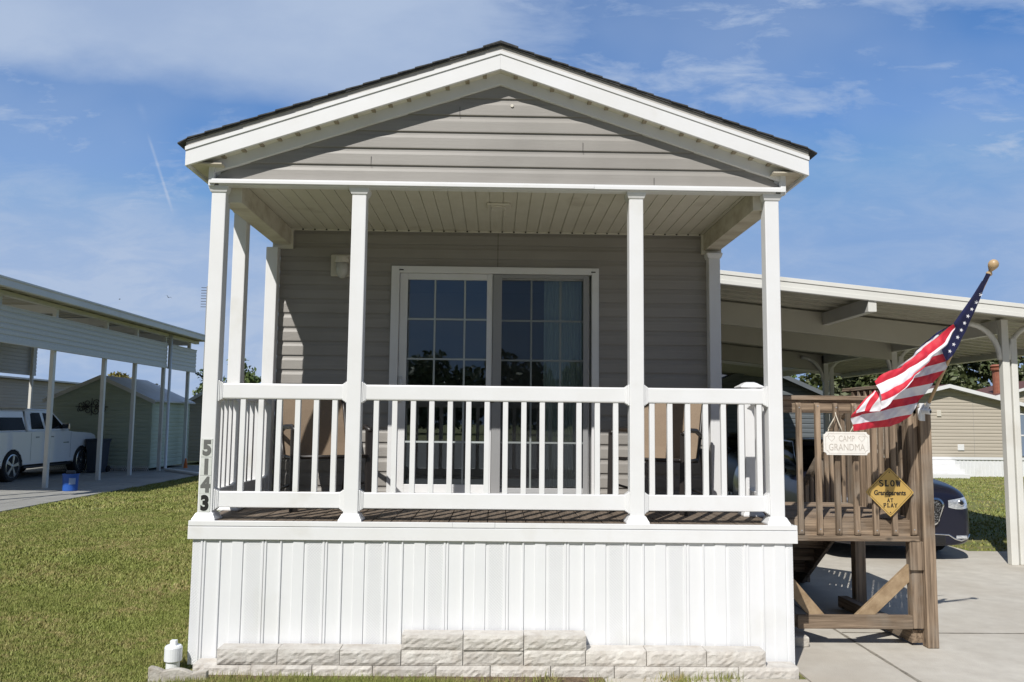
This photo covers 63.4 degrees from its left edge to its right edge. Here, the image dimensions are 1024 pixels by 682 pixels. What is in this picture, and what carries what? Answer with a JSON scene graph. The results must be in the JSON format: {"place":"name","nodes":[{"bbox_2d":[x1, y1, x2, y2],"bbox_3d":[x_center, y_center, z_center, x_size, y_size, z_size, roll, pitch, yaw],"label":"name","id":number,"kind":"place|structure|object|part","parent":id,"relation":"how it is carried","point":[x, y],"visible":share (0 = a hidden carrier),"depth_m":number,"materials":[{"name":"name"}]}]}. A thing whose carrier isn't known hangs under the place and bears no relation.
{"place":"outdoors","nodes":[
{"label":"outdoors","id":0,"kind":"place"},
{"bbox_2d":[0,465,198,511],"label":"paved slab","id":1,"kind":"structure","parent":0,"point":[24,489],"depth_m":20.77,"materials":[{"name":"concrete"}]},
{"bbox_2d":[0,408,94,481],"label":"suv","id":2,"kind":"object","parent":1,"relation":"on","point":[22,435],"visible":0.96,"depth_m":22.21,"materials":[{"name":"white paint"}]},
{"bbox_3d":[-12.865,2.042,21.064,0.132,0.460,1.600,1,-5,-1],"label":"window","id":3,"kind":"part","parent":2,"relation":"part of","materials":[{"name":"black glass"}]},
{"bbox_3d":[-12.895,2.164,22.449,0.127,0.440,0.620,1,-5,-1],"label":"window","id":4,"kind":"part","parent":2,"relation":"part of","materials":[{"name":"black glass"}]},
{"bbox_3d":[-12.912,2.249,23.334,0.127,0.440,1.040,1,-5,-1],"label":"window","id":5,"kind":"part","parent":2,"relation":"part of","materials":[{"name":"black glass"}]},
{"bbox_2d":[62,470,79,490],"bbox_3d":[-10.044,3.177,18.850,0.356,0.455,0.356,1,-5,-1],"label":"blue bucket","id":6,"kind":"object","parent":1,"relation":"on","point":[70,479],"visible":1,"depth_m":18.73,"materials":[{"name":"blue plastic"}]},
{"bbox_2d":[85,438,111,471],"bbox_3d":[-12.553,3.471,25.113,0.500,1.015,0.700,1,-5,-1],"label":"wheelie bin","id":7,"kind":"object","parent":1,"relation":"on","point":[91,447],"visible":0.84,"depth_m":24.84,"materials":[{"name":"grey plastic"}]},
{"bbox_2d":[0,274,204,487],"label":"carport","id":8,"kind":"object","parent":1,"relation":"on","point":[33,318],"visible":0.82,"depth_m":22.23,"materials":[{"name":"grey metal"}]},
{"bbox_2d":[42,375,194,470],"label":"garden shed","id":9,"kind":"structure","parent":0,"point":[66,402],"depth_m":26.12,"materials":[{"name":"green"}]},
{"bbox_2d":[76,398,104,414],"bbox_3d":[-13.224,2.072,26.068,1.000,0.540,0.024,1,-5,-1],"label":"wall ornament","id":10,"kind":"object","parent":9,"relation":"attached to","point":[86,406],"depth_m":26.06,"materials":[{"name":"brown metal"}]},
{"bbox_2d":[193,658,250,674],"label":"retaining block","id":11,"kind":"structure","parent":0,"point":[211,665],"depth_m":5.56,"materials":[{"name":"concrete"}]},
{"bbox_2d":[217,643,281,664],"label":"retaining block","id":12,"kind":"structure","parent":11,"relation":"on","point":[247,653],"depth_m":5.57,"materials":[{"name":"concrete"}]},
{"bbox_2d":[251,664,311,675],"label":"retaining block","id":13,"kind":"structure","parent":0,"point":[285,670],"depth_m":5.55,"materials":[{"name":"concrete"}]},
{"bbox_2d":[277,643,342,664],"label":"retaining block","id":14,"kind":"structure","parent":13,"relation":"on","point":[304,654],"depth_m":5.57,"materials":[{"name":"concrete"}]},
{"bbox_2d":[312,665,372,675],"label":"retaining block","id":15,"kind":"structure","parent":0,"point":[360,670],"depth_m":5.57,"materials":[{"name":"stone"}]},
{"bbox_2d":[339,644,401,665],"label":"retaining block","id":16,"kind":"structure","parent":15,"relation":"on","point":[372,654],"depth_m":5.58,"materials":[{"name":"concrete"}]},
{"bbox_2d":[372,665,435,676],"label":"retaining block","id":17,"kind":"structure","parent":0,"point":[400,670],"depth_m":5.57,"materials":[{"name":"stone"}]},
{"bbox_2d":[401,650,462,665],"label":"retaining block","id":18,"kind":"structure","parent":17,"relation":"on","point":[435,657],"depth_m":5.59,"materials":[{"name":"concrete"}]},
{"bbox_2d":[401,630,463,649],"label":"retaining block","id":19,"kind":"structure","parent":18,"relation":"on","point":[432,639],"depth_m":5.60,"materials":[{"name":"concrete"}]},
{"bbox_2d":[436,664,489,676],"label":"retaining block","id":20,"kind":"structure","parent":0,"point":[474,670],"depth_m":5.58,"materials":[{"name":"concrete"}]},
{"bbox_2d":[0,442,1023,681],"bbox_3d":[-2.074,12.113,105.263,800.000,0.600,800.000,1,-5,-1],"label":"lawn","id":21,"kind":"structure","parent":0,"point":[976,539],"depth_m":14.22,"materials":[{"name":"green plant"}]},
{"bbox_2d":[0,375,79,409],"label":"mobile home","id":22,"kind":"object","parent":21,"relation":"on","point":[14,392],"visible":0.18,"depth_m":30.18,"materials":[{"name":"beige"}]},
{"bbox_2d":[108,371,159,385],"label":"tree","id":23,"kind":"object","parent":21,"relation":"on","point":[119,374],"visible":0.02,"depth_m":43.07,"materials":[{"name":"green plant"}]},
{"bbox_2d":[164,639,182,668],"bbox_3d":[-2.313,2.150,5.656,0.116,0.212,0.116,1,-5,-1],"label":"cleanout pipe","id":24,"kind":"object","parent":21,"relation":"on","point":[173,649],"visible":0.94,"depth_m":5.62,"materials":[{"name":"white plastic"}]},
{"bbox_2d":[148,665,208,681],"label":"scalloped edging","id":25,"kind":"object","parent":21,"relation":"on","point":[154,672],"visible":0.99,"depth_m":5.38,"materials":[{"name":"concrete"}]},
{"bbox_2d":[187,391,202,460],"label":"garden shed","id":26,"kind":"structure","parent":21,"relation":"on","point":[194,433],"depth_m":30.74,"materials":[{"name":"green"}]},
{"bbox_2d":[201,286,207,381],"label":"tv aerial","id":27,"kind":"object","parent":21,"relation":"on","point":[205,321],"visible":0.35,"depth_m":50.94,"materials":[{"name":"grey metal"}]},
{"bbox_2d":[192,369,226,395],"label":"tree","id":28,"kind":"object","parent":21,"relation":"on","point":[197,391],"visible":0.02,"depth_m":47.88,"materials":[{"name":"green plant"}]},
{"bbox_2d":[226,358,260,382],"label":"tree","id":29,"kind":"object","parent":21,"relation":"on","point":[250,377],"visible":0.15,"depth_m":45.17,"materials":[{"name":"green plant"}]},
{"bbox_2d":[208,669,603,681],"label":"mulch bed","id":30,"kind":"object","parent":21,"relation":"on","point":[573,679],"visible":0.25,"depth_m":5.54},
{"bbox_2d":[550,665,613,678],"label":"retaining block","id":31,"kind":"structure","parent":30,"relation":"on","point":[579,671],"depth_m":5.59,"materials":[{"name":"stone"}]},
{"bbox_2d":[523,646,584,665],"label":"retaining block","id":32,"kind":"structure","parent":31,"relation":"on","point":[553,657],"depth_m":5.60,"materials":[{"name":"concrete"}]},
{"bbox_2d":[523,630,585,650],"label":"retaining block","id":33,"kind":"structure","parent":32,"relation":"on","point":[554,639],"depth_m":5.62,"materials":[{"name":"stone"}]},
{"bbox_2d":[177,40,816,663],"bbox_3d":[-0.223,0.598,11.864,4.630,4.474,12.078,1,-5,-1],"label":"park model home","id":34,"kind":"object","parent":21,"relation":"on","point":[493,296],"visible":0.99,"depth_m":6.12,"materials":[{"name":"beige"}]},
{"bbox_2d":[273,399,372,511],"bbox_3d":[-1.586,0.909,6.889,0.685,0.933,0.667,4,-6,-31],"label":"patio chair","id":35,"kind":"object","parent":34,"relation":"on","point":[306,438],"visible":0.53,"depth_m":7.03,"materials":[{"name":"brown metal"}]},
{"bbox_2d":[386,266,598,493],"bbox_3d":[-0.161,0.383,7.564,1.920,2.130,0.190,1,-5,-1],"label":"sliding door","id":36,"kind":"structure","parent":34,"relation":"in","point":[400,276],"depth_m":7.58,"materials":[{"name":"white plastic"}]},
{"bbox_2d":[607,403,702,515],"bbox_3d":[1.245,0.946,6.960,0.685,0.933,0.667,-3,-6,31],"label":"patio chair","id":37,"kind":"object","parent":34,"relation":"on","point":[678,432],"visible":0.43,"depth_m":7.08,"materials":[{"name":"brown metal"}]},
{"bbox_2d":[614,666,678,678],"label":"retaining block","id":38,"kind":"structure","parent":21,"relation":"on","point":[636,672],"depth_m":5.60,"materials":[{"name":"concrete"}]},
{"bbox_2d":[585,645,645,665],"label":"retaining block","id":39,"kind":"structure","parent":38,"relation":"on","point":[615,655],"depth_m":5.62,"materials":[{"name":"concrete"}]},
{"bbox_2d":[643,645,705,666],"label":"retaining block","id":40,"kind":"structure","parent":38,"relation":"on","point":[678,655],"depth_m":5.63,"materials":[{"name":"concrete"}]},
{"bbox_2d":[679,666,738,678],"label":"retaining block","id":41,"kind":"structure","parent":21,"relation":"on","point":[693,671],"depth_m":5.61,"materials":[{"name":"concrete"}]},
{"bbox_2d":[702,646,765,666],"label":"retaining block","id":42,"kind":"structure","parent":41,"relation":"on","point":[735,656],"depth_m":5.63,"materials":[{"name":"concrete"}]},
{"bbox_2d":[738,661,798,678],"bbox_3d":[1.742,2.277,5.684,0.408,0.109,0.157,1,-5,-1],"label":"retaining block","id":43,"kind":"object","parent":21,"relation":"on","point":[779,670],"depth_m":5.61,"materials":[{"name":"concrete"}]},
{"bbox_2d":[722,373,829,438],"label":"house","id":44,"kind":"structure","parent":21,"relation":"on","point":[792,386],"depth_m":23.00,"materials":[{"name":"stone"}]},
{"bbox_2d":[798,367,951,395],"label":"tree","id":45,"kind":"object","parent":21,"relation":"on","point":[840,383],"visible":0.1,"depth_m":49.56,"materials":[{"name":"green plant"}]},
{"bbox_2d":[829,384,1023,476],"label":"mobile home","id":46,"kind":"object","parent":21,"relation":"on","point":[966,429],"visible":0.44,"depth_m":28.08,"materials":[{"name":"beige"}]},
{"bbox_2d":[1020,413,1023,455],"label":"window","id":47,"kind":"structure","parent":46,"relation":"in","point":[1021,414],"depth_m":28.09,"materials":[{"name":"white glass"}]},
{"bbox_2d":[932,460,969,478],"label":"entry steps","id":48,"kind":"structure","parent":21,"relation":"on","point":[946,469],"depth_m":27.20,"materials":[{"name":"white concrete"}]},
{"bbox_2d":[932,363,990,389],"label":"tree","id":49,"kind":"object","parent":21,"relation":"on","point":[955,374],"visible":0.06,"depth_m":49.55,"materials":[{"name":"green plant"}]},
{"bbox_2d":[960,356,1023,387],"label":"tree","id":50,"kind":"object","parent":21,"relation":"on","point":[986,375],"visible":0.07,"depth_m":51.75,"materials":[{"name":"green plant"}]},
{"bbox_2d":[0,0,1023,397],"label":"sky","id":51,"kind":"structure","parent":0,"point":[911,112],"materials":[{"name":"blue"}]},
{"bbox_2d":[490,662,549,676],"bbox_3d":[0.055,2.257,5.658,0.403,0.109,0.157,1,-5,-1],"label":"retaining block","id":52,"kind":"object","parent":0,"point":[510,671],"depth_m":5.59,"materials":[{"name":"stone"}]},
{"bbox_2d":[463,650,522,665],"bbox_3d":[-0.129,2.151,5.673,0.406,0.100,0.157,1,-5,-1],"label":"retaining block","id":53,"kind":"object","parent":52,"relation":"on","point":[493,657],"depth_m":5.60,"materials":[{"name":"concrete"}]},
{"bbox_2d":[463,630,522,650],"bbox_3d":[-0.127,2.050,5.671,0.406,0.097,0.157,1,-5,-1],"label":"retaining block","id":54,"kind":"object","parent":53,"relation":"on","point":[508,640],"depth_m":5.60,"materials":[{"name":"concrete"}]},
{"bbox_2d":[605,542,1023,681],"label":"driveway","id":55,"kind":"structure","parent":0,"point":[980,594],"depth_m":6.96,"materials":[{"name":"concrete"}]},
{"bbox_2d":[794,630,808,646],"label":"footing block","id":56,"kind":"structure","parent":55,"relation":"on","point":[801,639],"depth_m":6.39,"materials":[{"name":"concrete"}]},
{"bbox_2d":[726,385,938,648],"bbox_3d":[2.638,1.474,7.859,1.346,2.058,2.791,1,-5,-1],"label":"wooden landing","id":57,"kind":"object","parent":55,"relation":"on","point":[859,518],"visible":0.59,"depth_m":6.52,"materials":[{"name":"brown wood"}]},
{"bbox_2d":[823,412,869,454],"bbox_3d":[2.619,0.726,6.500,0.362,0.335,0.037,1,-5,-1],"label":"hanging sign","id":58,"kind":"object","parent":57,"relation":"hanging from","point":[846,443],"visible":1,"depth_m":6.48,"materials":[{"name":"beige wood"}]},
{"bbox_2d":[866,468,913,516],"bbox_3d":[2.952,1.181,6.473,0.377,0.377,0.008,1,-5,-1],"label":"diamond sign","id":59,"kind":"object","parent":57,"relation":"attached to","point":[889,492],"visible":1,"depth_m":6.47,"materials":[{"name":"gold metal"}]},
{"bbox_2d":[851,259,998,430],"bbox_3d":[2.965,0.057,6.223,1.029,1.240,0.753,1,-5,-1],"label":"house flag","id":60,"kind":"object","parent":57,"relation":"attached to","point":[905,387],"visible":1,"depth_m":6.13,"materials":[{"name":"multicoloured fabric"}]},
{"bbox_2d":[918,408,931,419],"bbox_3d":[3.238,0.574,6.500,0.045,0.097,0.103,5,-7,-37],"label":"bracket","id":61,"kind":"object","parent":57,"relation":"attached to","point":[924,411],"visible":1,"depth_m":6.50,"materials":[{"name":"white plastic"}]},
{"bbox_2d":[733,438,969,550],"bbox_3d":[4.971,2.276,13.010,2.110,1.492,5.072,1,-5,0],"label":"sedan","id":62,"kind":"object","parent":55,"relation":"on","point":[951,515],"visible":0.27,"depth_m":10.56,"materials":[{"name":"black paint"}]},
{"bbox_2d":[720,270,1023,564],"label":"carport","id":63,"kind":"object","parent":55,"relation":"on","point":[830,331],"visible":0.63,"depth_m":11.42,"materials":[{"name":"white metal"}]},
{"bbox_2d":[794,604,1023,681],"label":"driveway joint","id":64,"kind":"object","parent":55,"relation":"on","point":[885,660],"visible":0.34,"depth_m":6.45,"materials":[{"name":"grey concrete"}]},
{"bbox_2d":[975,364,1023,402],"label":"mobile home","id":65,"kind":"object","parent":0,"point":[994,389],"visible":0.11,"depth_m":39.89,"materials":[{"name":"red brick"}]}
]}

